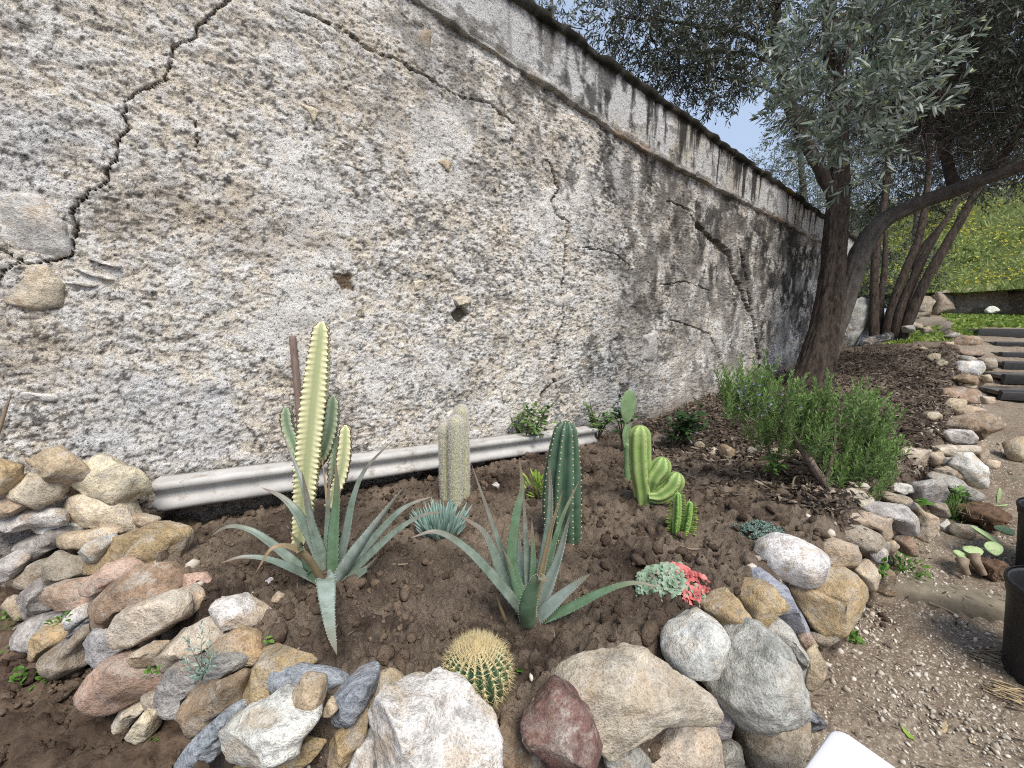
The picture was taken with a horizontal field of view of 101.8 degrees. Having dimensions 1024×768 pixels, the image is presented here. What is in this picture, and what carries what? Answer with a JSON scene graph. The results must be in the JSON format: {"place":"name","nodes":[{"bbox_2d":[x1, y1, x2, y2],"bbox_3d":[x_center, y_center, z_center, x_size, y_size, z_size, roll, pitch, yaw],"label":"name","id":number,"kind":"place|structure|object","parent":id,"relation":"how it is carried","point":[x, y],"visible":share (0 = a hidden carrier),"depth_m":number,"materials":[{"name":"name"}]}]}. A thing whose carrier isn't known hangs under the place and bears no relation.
{"place":"outdoors","nodes":[
{"label":"outdoors","id":0,"kind":"place"},
{"bbox_2d":[0,315,1023,767],"bbox_3d":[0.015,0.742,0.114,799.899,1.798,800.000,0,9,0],"label":"ground","id":1,"kind":"structure","parent":0,"point":[18,735],"depth_m":1.48,"materials":[{"name":"beige gravel"}]},
{"bbox_2d":[0,610,19,630],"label":"weed","id":2,"kind":"object","parent":1,"relation":"on","point":[4,613],"visible":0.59,"depth_m":1.58,"materials":[{"name":"green plant"}]},
{"bbox_2d":[8,665,29,684],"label":"weed","id":3,"kind":"object","parent":1,"relation":"on","point":[14,677],"visible":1,"depth_m":1.39,"materials":[{"name":"green plant"}]},
{"bbox_2d":[28,671,67,690],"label":"weed","id":4,"kind":"object","parent":1,"relation":"on","point":[37,677],"visible":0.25,"depth_m":1.40,"materials":[{"name":"green plant"}]},
{"bbox_2d":[0,652,205,767],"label":"earth crumbs","id":5,"kind":"object","parent":1,"relation":"on","point":[12,689],"visible":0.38,"depth_m":1.31,"materials":[{"name":"soil"}]},
{"bbox_2d":[0,444,318,767],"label":"rock border","id":6,"kind":"object","parent":1,"relation":"on","point":[116,590],"visible":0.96,"depth_m":1.40,"materials":[{"name":"sandstone"},{"name":"pale rock"},{"name":"slate"}]},
{"bbox_2d":[44,611,72,627],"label":"weed","id":7,"kind":"object","parent":6,"relation":"on","point":[58,617],"visible":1,"depth_m":1.37,"materials":[{"name":"green plant"}]},
{"bbox_2d":[142,664,160,677],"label":"weed","id":8,"kind":"object","parent":6,"relation":"on","point":[147,671],"visible":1,"depth_m":1.09,"materials":[{"name":"green plant"}]},
{"bbox_2d":[181,620,217,682],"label":"succulent plant","id":9,"kind":"object","parent":6,"relation":"on","point":[200,672],"visible":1,"depth_m":1.03,"materials":[{"name":"green plant"}]},
{"bbox_2d":[264,635,273,643],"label":"weed","id":10,"kind":"object","parent":6,"relation":"on","point":[270,640],"visible":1,"depth_m":1.14,"materials":[{"name":"green plant"}]},
{"bbox_2d":[0,0,884,586],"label":"old wall","id":11,"kind":"structure","parent":1,"relation":"on","point":[492,214],"depth_m":2.34,"materials":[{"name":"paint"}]},
{"bbox_2d":[5,331,970,767],"bbox_3d":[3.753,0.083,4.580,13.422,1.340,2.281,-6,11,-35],"label":"bed soil","id":12,"kind":"structure","parent":1,"relation":"on","point":[539,645],"depth_m":1.64,"materials":[{"name":"brown soil"}]},
{"bbox_2d":[0,390,12,433],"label":"dry stalk","id":13,"kind":"object","parent":12,"relation":"on","point":[3,416],"visible":1,"depth_m":1.42,"materials":[{"name":"brown plant"}]},
{"bbox_2d":[265,577,273,583],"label":"loose stone","id":14,"kind":"object","parent":12,"relation":"on","point":[269,580],"visible":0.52,"depth_m":1.43,"materials":[{"name":"white stone"}]},
{"bbox_2d":[270,591,284,602],"bbox_3d":[-0.762,0.697,1.353,0.042,0.040,0.034,0,9,0],"label":"loose stone","id":15,"kind":"object","parent":12,"relation":"on","point":[278,596],"visible":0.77,"depth_m":1.34,"materials":[{"name":"beige stone"}]},
{"bbox_2d":[289,336,301,429],"bbox_3d":[-1.154,0.108,2.247,0.041,0.730,0.107,-5,10,-27],"label":"wooden stake","id":16,"kind":"object","parent":12,"relation":"on","point":[295,365],"visible":0.55,"depth_m":2.22,"materials":[{"name":"brown wood"}]},
{"bbox_2d":[279,322,352,544],"bbox_3d":[-0.798,0.217,1.710,0.334,0.935,0.178,0,9,0],"label":"candelabra euphorbia","id":17,"kind":"object","parent":12,"relation":"on","point":[314,439],"visible":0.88,"depth_m":1.66,"materials":[{"name":"green plant"}]},
{"bbox_2d":[203,433,444,653],"bbox_3d":[-0.603,0.473,1.417,0.814,0.501,0.558,6,10,33],"label":"aloe plant","id":18,"kind":"object","parent":12,"relation":"on","point":[328,552],"visible":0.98,"depth_m":1.44,"materials":[{"name":"green plant"}]},
{"bbox_2d":[151,425,597,511],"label":"metal guardrail","id":19,"kind":"structure","parent":12,"relation":"on","point":[180,491],"depth_m":2.22,"materials":[{"name":"galvanized metal"}]},
{"bbox_2d":[409,497,471,540],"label":"blue chalk sticks","id":20,"kind":"object","parent":12,"relation":"on","point":[449,521],"visible":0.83,"depth_m":1.75,"materials":[{"name":"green plant"}]},
{"bbox_2d":[437,403,470,506],"bbox_3d":[-0.303,0.378,2.162,0.182,0.565,0.176,0,9,0],"label":"hairy cactus","id":21,"kind":"object","parent":12,"relation":"on","point":[453,437],"visible":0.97,"depth_m":2.13,"materials":[{"name":"white plant"}]},
{"bbox_2d":[436,627,518,715],"bbox_3d":[-0.089,0.706,1.049,0.217,0.162,0.219,0,9,0],"label":"barrel cactus","id":22,"kind":"object","parent":12,"relation":"on","point":[480,662],"visible":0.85,"depth_m":1.01,"materials":[{"name":"green plant"}]},
{"bbox_2d":[492,482,499,488],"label":"loose stone","id":23,"kind":"object","parent":12,"relation":"on","point":[495,485],"visible":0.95,"depth_m":2.42,"materials":[{"name":"white stone"}]},
{"bbox_2d":[184,455,834,715],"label":"bed litter","id":24,"kind":"object","parent":12,"relation":"on","point":[487,590],"visible":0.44,"depth_m":1.49,"materials":[{"name":"brown plant"}]},
{"bbox_2d":[507,401,557,439],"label":"rose bush","id":25,"kind":"object","parent":12,"relation":"on","point":[531,428],"visible":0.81,"depth_m":3.08,"materials":[{"name":"green plant"}]},
{"bbox_2d":[523,468,542,499],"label":"jade succulent","id":26,"kind":"object","parent":12,"relation":"on","point":[537,485],"visible":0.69,"depth_m":2.20,"materials":[{"name":"green plant"}]},
{"bbox_2d":[413,458,658,628],"bbox_3d":[0.071,0.498,1.250,0.693,0.534,0.334,0,9,0],"label":"aloe plant","id":27,"kind":"object","parent":12,"relation":"on","point":[522,583],"visible":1,"depth_m":1.24,"materials":[{"name":"green plant"}]},
{"bbox_2d":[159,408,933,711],"bbox_3d":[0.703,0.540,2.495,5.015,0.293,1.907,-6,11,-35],"label":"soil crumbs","id":28,"kind":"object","parent":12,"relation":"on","point":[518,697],"visible":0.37,"depth_m":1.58,"materials":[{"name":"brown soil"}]},
{"bbox_2d":[541,420,581,545],"bbox_3d":[0.208,0.424,1.730,0.176,0.562,0.173,0,9,0],"label":"columnar cactus","id":29,"kind":"object","parent":12,"relation":"on","point":[563,457],"visible":0.81,"depth_m":1.67,"materials":[{"name":"green plant"}]},
{"bbox_2d":[579,401,615,439],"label":"rose bush","id":30,"kind":"object","parent":12,"relation":"on","point":[593,419],"visible":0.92,"depth_m":3.43,"materials":[{"name":"green plant"}]},
{"bbox_2d":[607,394,644,450],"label":"dark shrub","id":31,"kind":"object","parent":12,"relation":"on","point":[621,422],"visible":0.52,"depth_m":3.11,"materials":[{"name":"green plant"}]},
{"bbox_2d":[621,390,636,480],"bbox_3d":[0.671,0.317,2.448,0.101,0.573,0.045,-2,9,-15],"label":"prickly pear","id":32,"kind":"object","parent":12,"relation":"on","point":[628,404],"visible":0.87,"depth_m":2.42,"materials":[{"name":"green plant"}]},
{"bbox_2d":[627,424,684,506],"bbox_3d":[0.705,0.419,2.034,0.283,0.455,0.149,4,9,22],"label":"branching cactus","id":33,"kind":"object","parent":12,"relation":"on","point":[656,480],"visible":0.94,"depth_m":2.00,"materials":[{"name":"green plant"}]},
{"bbox_2d":[651,432,667,444],"bbox_3d":[1.183,0.447,3.315,0.152,0.121,0.132,0,9,0],"label":"loose stone","id":34,"kind":"object","parent":12,"relation":"on","point":[657,437],"visible":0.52,"depth_m":3.28,"materials":[{"name":"beige stone"}]},
{"bbox_2d":[635,561,710,605],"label":"rosette succulent","id":35,"kind":"object","parent":12,"relation":"on","point":[673,578],"visible":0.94,"depth_m":1.37,"materials":[{"name":"green plant"}]},
{"bbox_2d":[665,490,698,537],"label":"cactus","id":36,"kind":"object","parent":12,"relation":"on","point":[677,512],"visible":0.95,"depth_m":1.79,"materials":[{"name":"green plant"}]},
{"bbox_2d":[664,398,713,449],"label":"dark shrub","id":37,"kind":"object","parent":12,"relation":"on","point":[683,422],"visible":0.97,"depth_m":3.08,"materials":[{"name":"green plant"}]},
{"bbox_2d":[693,441,704,448],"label":"loose stone","id":38,"kind":"object","parent":12,"relation":"on","point":[700,443],"visible":0.74,"depth_m":3.14,"materials":[{"name":"beige stone"}]},
{"bbox_2d":[708,447,718,454],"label":"loose stone","id":39,"kind":"object","parent":12,"relation":"on","point":[714,450],"visible":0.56,"depth_m":2.93,"materials":[{"name":"beige stone"}]},
{"bbox_2d":[718,443,734,458],"bbox_3d":[1.485,0.467,2.861,0.109,0.103,0.121,0,9,0],"label":"loose stone","id":40,"kind":"object","parent":12,"relation":"on","point":[723,449],"visible":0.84,"depth_m":2.83,"materials":[{"name":"brown stone"}]},
{"bbox_2d":[747,446,756,452],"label":"loose stone","id":41,"kind":"object","parent":12,"relation":"on","point":[751,449],"visible":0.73,"depth_m":2.91,"materials":[{"name":"grey stone"}]},
{"bbox_2d":[733,519,785,539],"bbox_3d":[1.062,0.614,1.771,0.194,0.063,0.138,-3,9,-18],"label":"stonecrop","id":42,"kind":"object","parent":12,"relation":"on","point":[754,525],"visible":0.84,"depth_m":1.76,"materials":[{"name":"green plant"}]},
{"bbox_2d":[757,448,790,480],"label":"weed","id":43,"kind":"object","parent":12,"relation":"on","point":[773,464],"visible":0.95,"depth_m":2.32,"materials":[{"name":"green plant"}]},
{"bbox_2d":[770,448,799,456],"bbox_3d":[1.810,0.459,2.757,0.200,0.076,0.089,0,9,0],"label":"loose stone","id":44,"kind":"object","parent":12,"relation":"on","point":[798,452],"visible":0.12,"depth_m":2.72,"materials":[{"name":"beige stone"}]},
{"bbox_2d":[562,0,1023,390],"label":"olive tree","id":45,"kind":"object","parent":12,"relation":"on","point":[990,47],"visible":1,"depth_m":4.02,"materials":[{"name":"green plant"}]},
{"bbox_2d":[791,475,804,489],"bbox_3d":[1.500,0.538,2.204,0.256,0.063,0.041,-8,12,-42],"label":"stick","id":46,"kind":"object","parent":12,"relation":"on","point":[793,480],"visible":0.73,"depth_m":2.24,"materials":[{"name":"brown wood"}]},
{"bbox_2d":[642,344,960,552],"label":"leaf litter","id":47,"kind":"object","parent":12,"relation":"on","point":[799,489],"visible":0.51,"depth_m":3.18,"materials":[{"name":"plant"}]},
{"bbox_2d":[714,350,912,499],"bbox_3d":[1.586,0.259,2.210,1.170,0.866,0.586,0,9,0],"label":"rosemary bush","id":48,"kind":"object","parent":12,"relation":"on","point":[855,452],"visible":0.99,"depth_m":2.15,"materials":[{"name":"green plant"}]},
{"bbox_2d":[922,411,942,421],"bbox_3d":[3.367,0.262,3.330,0.151,0.089,0.092,0,9,0],"label":"loose stone","id":49,"kind":"object","parent":12,"relation":"on","point":[931,416],"visible":0.82,"depth_m":3.29,"materials":[{"name":"beige stone"}]},
{"bbox_2d":[924,353,940,360],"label":"loose stone","id":50,"kind":"object","parent":12,"relation":"on","point":[933,356],"visible":0.84,"depth_m":5.30,"materials":[{"name":"beige stone"}]},
{"bbox_2d":[935,359,947,365],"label":"loose stone","id":51,"kind":"object","parent":12,"relation":"on","point":[942,362],"visible":0.86,"depth_m":5.09,"materials":[{"name":"beige stone"}]},
{"bbox_2d":[217,524,896,767],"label":"rock border","id":52,"kind":"object","parent":1,"relation":"on","point":[753,665],"visible":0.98,"depth_m":1.00,"materials":[{"name":"stone"}]},
{"bbox_2d":[878,557,889,578],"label":"weed","id":53,"kind":"object","parent":52,"relation":"on","point":[885,568],"visible":1,"depth_m":1.65,"materials":[{"name":"green plant"}]},
{"bbox_2d":[154,363,983,767],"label":"stone chips","id":54,"kind":"object","parent":1,"relation":"on","point":[192,563],"visible":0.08,"depth_m":1.60,"materials":[{"name":"grey stone"}]},
{"bbox_2d":[810,710,827,732],"bbox_3d":[0.968,1.097,1.366,0.113,0.088,0.078,0,9,0],"label":"loose stone","id":55,"kind":"object","parent":1,"relation":"on","point":[818,723],"visible":0.26,"depth_m":1.33,"materials":[{"name":"stone"}]},
{"bbox_2d":[804,731,894,767],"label":"plastic table","id":56,"kind":"object","parent":1,"relation":"on","point":[837,749],"visible":1,"depth_m":0.96,"materials":[{"name":"white plastic"}]},
{"bbox_2d":[845,630,865,643],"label":"weed","id":57,"kind":"object","parent":1,"relation":"on","point":[855,634],"visible":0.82,"depth_m":1.71,"materials":[{"name":"green plant"}]},
{"bbox_2d":[857,247,896,309],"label":"bush","id":58,"kind":"object","parent":1,"relation":"on","point":[865,289],"visible":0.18,"depth_m":9.48,"materials":[{"name":"green plant"}]},
{"bbox_2d":[744,440,1023,767],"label":"gravel","id":59,"kind":"structure","parent":1,"relation":"on","point":[996,746],"depth_m":1.50,"materials":[{"name":"grey gravel"}]},
{"bbox_2d":[939,721,947,732],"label":"fallen leaf","id":60,"kind":"object","parent":59,"relation":"on","point":[944,725],"visible":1,"depth_m":1.37,"materials":[{"name":"plant"}]},
{"bbox_2d":[881,589,896,596],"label":"loose stone","id":61,"kind":"object","parent":1,"relation":"on","point":[893,592],"visible":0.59,"depth_m":1.93,"materials":[{"name":"beige stone"}]},
{"bbox_2d":[902,727,914,739],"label":"fallen leaf","id":62,"kind":"object","parent":1,"relation":"on","point":[908,734],"visible":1,"depth_m":1.35,"materials":[{"name":"green plant"}]},
{"bbox_2d":[888,551,931,579],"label":"weed","id":63,"kind":"object","parent":1,"relation":"on","point":[918,575],"visible":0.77,"depth_m":2.03,"materials":[{"name":"green plant"}]},
{"bbox_2d":[807,0,1023,345],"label":"olive tree","id":64,"kind":"object","parent":1,"relation":"on","point":[904,305],"visible":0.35,"depth_m":7.23,"materials":[{"name":"leaf"},{"name":"bark"},{"name":"twig"}]},
{"bbox_2d":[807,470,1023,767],"bbox_3d":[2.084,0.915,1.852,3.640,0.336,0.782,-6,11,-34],"label":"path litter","id":65,"kind":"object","parent":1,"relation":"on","point":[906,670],"visible":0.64,"depth_m":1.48,"materials":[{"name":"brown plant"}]},
{"bbox_2d":[837,305,1006,562],"bbox_3d":[5.336,-0.373,5.114,0.992,1.460,10.044,8,12,44],"label":"rock border","id":66,"kind":"object","parent":1,"relation":"on","point":[966,467],"visible":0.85,"depth_m":2.55,"materials":[{"name":"grey stone"}]},
{"bbox_2d":[915,498,934,506],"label":"weed","id":67,"kind":"object","parent":66,"relation":"on","point":[923,502],"visible":1,"depth_m":2.08,"materials":[{"name":"green plant"}]},
{"bbox_2d":[950,485,973,497],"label":"weed","id":68,"kind":"object","parent":66,"relation":"on","point":[962,488],"visible":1,"depth_m":2.26,"materials":[{"name":"green plant"}]},
{"bbox_2d":[928,602,956,614],"bbox_3d":[1.939,1.011,1.861,0.121,0.049,0.017,5,10,29],"label":"stick","id":69,"kind":"object","parent":1,"relation":"on","point":[938,606],"visible":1,"depth_m":1.86,"materials":[{"name":"wood"}]},
{"bbox_2d":[940,519,950,531],"bbox_3d":[2.463,0.809,2.374,0.079,0.091,0.073,0,9,0],"label":"loose stone","id":70,"kind":"object","parent":1,"relation":"on","point":[944,523],"visible":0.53,"depth_m":2.36,"materials":[{"name":"white stone"}]},
{"bbox_2d":[893,570,1005,622],"bbox_3d":[2.506,1.022,1.778,1.491,0.137,0.342,4,10,25],"label":"concrete step","id":71,"kind":"object","parent":1,"relation":"on","point":[979,605],"visible":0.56,"depth_m":1.87,"materials":[{"name":"beige concrete"}]},
{"bbox_2d":[882,312,1023,343],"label":"grass patch","id":72,"kind":"object","parent":1,"relation":"on","point":[962,322],"visible":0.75,"depth_m":7.86,"materials":[{"name":"green plant"}]},
{"bbox_2d":[945,485,977,523],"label":"weed","id":73,"kind":"object","parent":1,"relation":"on","point":[953,516],"visible":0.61,"depth_m":2.46,"materials":[{"name":"green plant"}]},
{"bbox_2d":[947,523,977,540],"bbox_3d":[2.503,0.823,2.314,0.138,0.096,0.095,0,9,0],"label":"loose stone","id":74,"kind":"object","parent":1,"relation":"on","point":[964,531],"visible":0.88,"depth_m":2.29,"materials":[{"name":"grey stone"}]},
{"bbox_2d":[916,287,1023,318],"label":"retaining wall","id":75,"kind":"structure","parent":1,"relation":"on","point":[944,301],"depth_m":10.39,"materials":[{"name":"grey stone"}]},
{"bbox_2d":[947,488,1017,535],"bbox_3d":[2.745,0.748,2.417,0.401,0.227,0.328,0,9,0],"label":"cactus cutting","id":76,"kind":"object","parent":1,"relation":"on","point":[988,517],"visible":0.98,"depth_m":2.36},
{"bbox_2d":[953,525,1014,584],"bbox_3d":[2.392,0.842,2.053,0.568,0.202,0.209,-5,10,-31],"label":"cactus cutting","id":77,"kind":"object","parent":1,"relation":"on","point":[992,570],"visible":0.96,"depth_m":1.98,"materials":[{"name":"green plant"}]},
{"bbox_2d":[947,328,1023,400],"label":"timber stairs","id":78,"kind":"structure","parent":1,"relation":"on","point":[1015,393],"depth_m":5.27,"materials":[{"name":"grey wood"}]},
{"bbox_2d":[963,638,1019,684],"bbox_3d":[1.937,1.079,1.594,0.296,0.054,0.242,5,10,29],"label":"straw bundle","id":79,"kind":"object","parent":1,"relation":"on","point":[987,658],"visible":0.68,"depth_m":1.64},
{"bbox_2d":[984,306,999,313],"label":"loose stone","id":80,"kind":"object","parent":1,"relation":"on","point":[991,309],"visible":1,"depth_m":9.57,"materials":[{"name":"white stone"}]},
{"bbox_2d":[989,746,1004,761],"bbox_3d":[1.503,1.149,1.287,0.012,0.015,0.049,1,9,9],"label":"stick","id":81,"kind":"object","parent":1,"relation":"on","point":[994,751],"visible":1,"depth_m":1.29,"materials":[{"name":"beige wood"}]},
{"bbox_2d":[978,675,1023,710],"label":"straw bundle","id":82,"kind":"object","parent":1,"relation":"on","point":[1006,690],"visible":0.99,"depth_m":1.48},
{"bbox_2d":[989,473,1023,484],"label":"stone","id":83,"kind":"object","parent":1,"relation":"on","point":[1012,478],"visible":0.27,"depth_m":2.89,"materials":[{"name":"beige stone"}]},
{"bbox_2d":[990,691,1023,711],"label":"straw bundle","id":84,"kind":"object","parent":1,"relation":"on","point":[1011,703],"visible":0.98,"depth_m":1.44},
{"bbox_2d":[1001,565,1023,685],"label":"plant pot","id":85,"kind":"object","parent":1,"relation":"on","point":[1012,657],"visible":1,"depth_m":1.54,"materials":[{"name":"black plastic"}]},
{"bbox_2d":[1001,436,1023,461],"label":"loose stone","id":86,"kind":"object","parent":1,"relation":"on","point":[1013,447],"visible":0.98,"depth_m":3.10,"materials":[{"name":"beige stone"}]},
{"bbox_2d":[1015,497,1023,565],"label":"plant pot","id":87,"kind":"object","parent":1,"relation":"on","point":[1019,558],"visible":0.91,"depth_m":2.02,"materials":[{"name":"black plastic"}]},
{"bbox_2d":[535,0,1023,311],"label":"sky","id":88,"kind":"structure","parent":0,"point":[743,134],"materials":[{"name":"blue"}]},
{"bbox_2d":[849,183,1023,307],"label":"hillside","id":89,"kind":"structure","parent":0,"point":[997,248],"depth_m":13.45,"materials":[{"name":"green plant"}]},
{"bbox_2d":[533,0,599,33],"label":"olive tree","id":90,"kind":"object","parent":89,"relation":"on","point":[552,8],"visible":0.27,"depth_m":6.98,"materials":[{"name":"green plant"}]},
{"bbox_2d":[746,74,904,280],"bbox_3d":[9.668,-5.620,12.981,5.267,7.967,3.165,0,9,0],"label":"olive tree","id":91,"kind":"object","parent":89,"relation":"on","point":[803,185],"visible":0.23,"depth_m":12.43,"materials":[{"name":"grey plant"}]},
{"bbox_2d":[796,93,915,236],"bbox_3d":[11.899,-6.340,14.894,4.398,7.168,3.317,0,9,0],"label":"olive tree","id":92,"kind":"object","parent":89,"relation":"on","point":[862,183],"visible":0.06,"depth_m":14.40,"materials":[{"name":"green plant"}]},
{"bbox_2d":[869,229,960,308],"bbox_3d":[9.756,-2.761,10.128,2.165,1.915,1.467,0,9,0],"label":"bush","id":93,"kind":"object","parent":89,"relation":"on","point":[930,257],"visible":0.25,"depth_m":10.02,"materials":[{"name":"green plant"}]},
{"bbox_2d":[822,176,1023,288],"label":"yellow flowers","id":94,"kind":"object","parent":89,"relation":"on","point":[996,237],"visible":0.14,"depth_m":12.86,"materials":[{"name":"plant"}]},
{"bbox_2d":[853,97,992,241],"bbox_3d":[14.282,-6.533,14.872,4.467,7.557,3.213,0,9,0],"label":"olive tree","id":95,"kind":"object","parent":89,"relation":"on","point":[915,220],"visible":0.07,"depth_m":14.46,"materials":[{"name":"green plant"}]}
]}

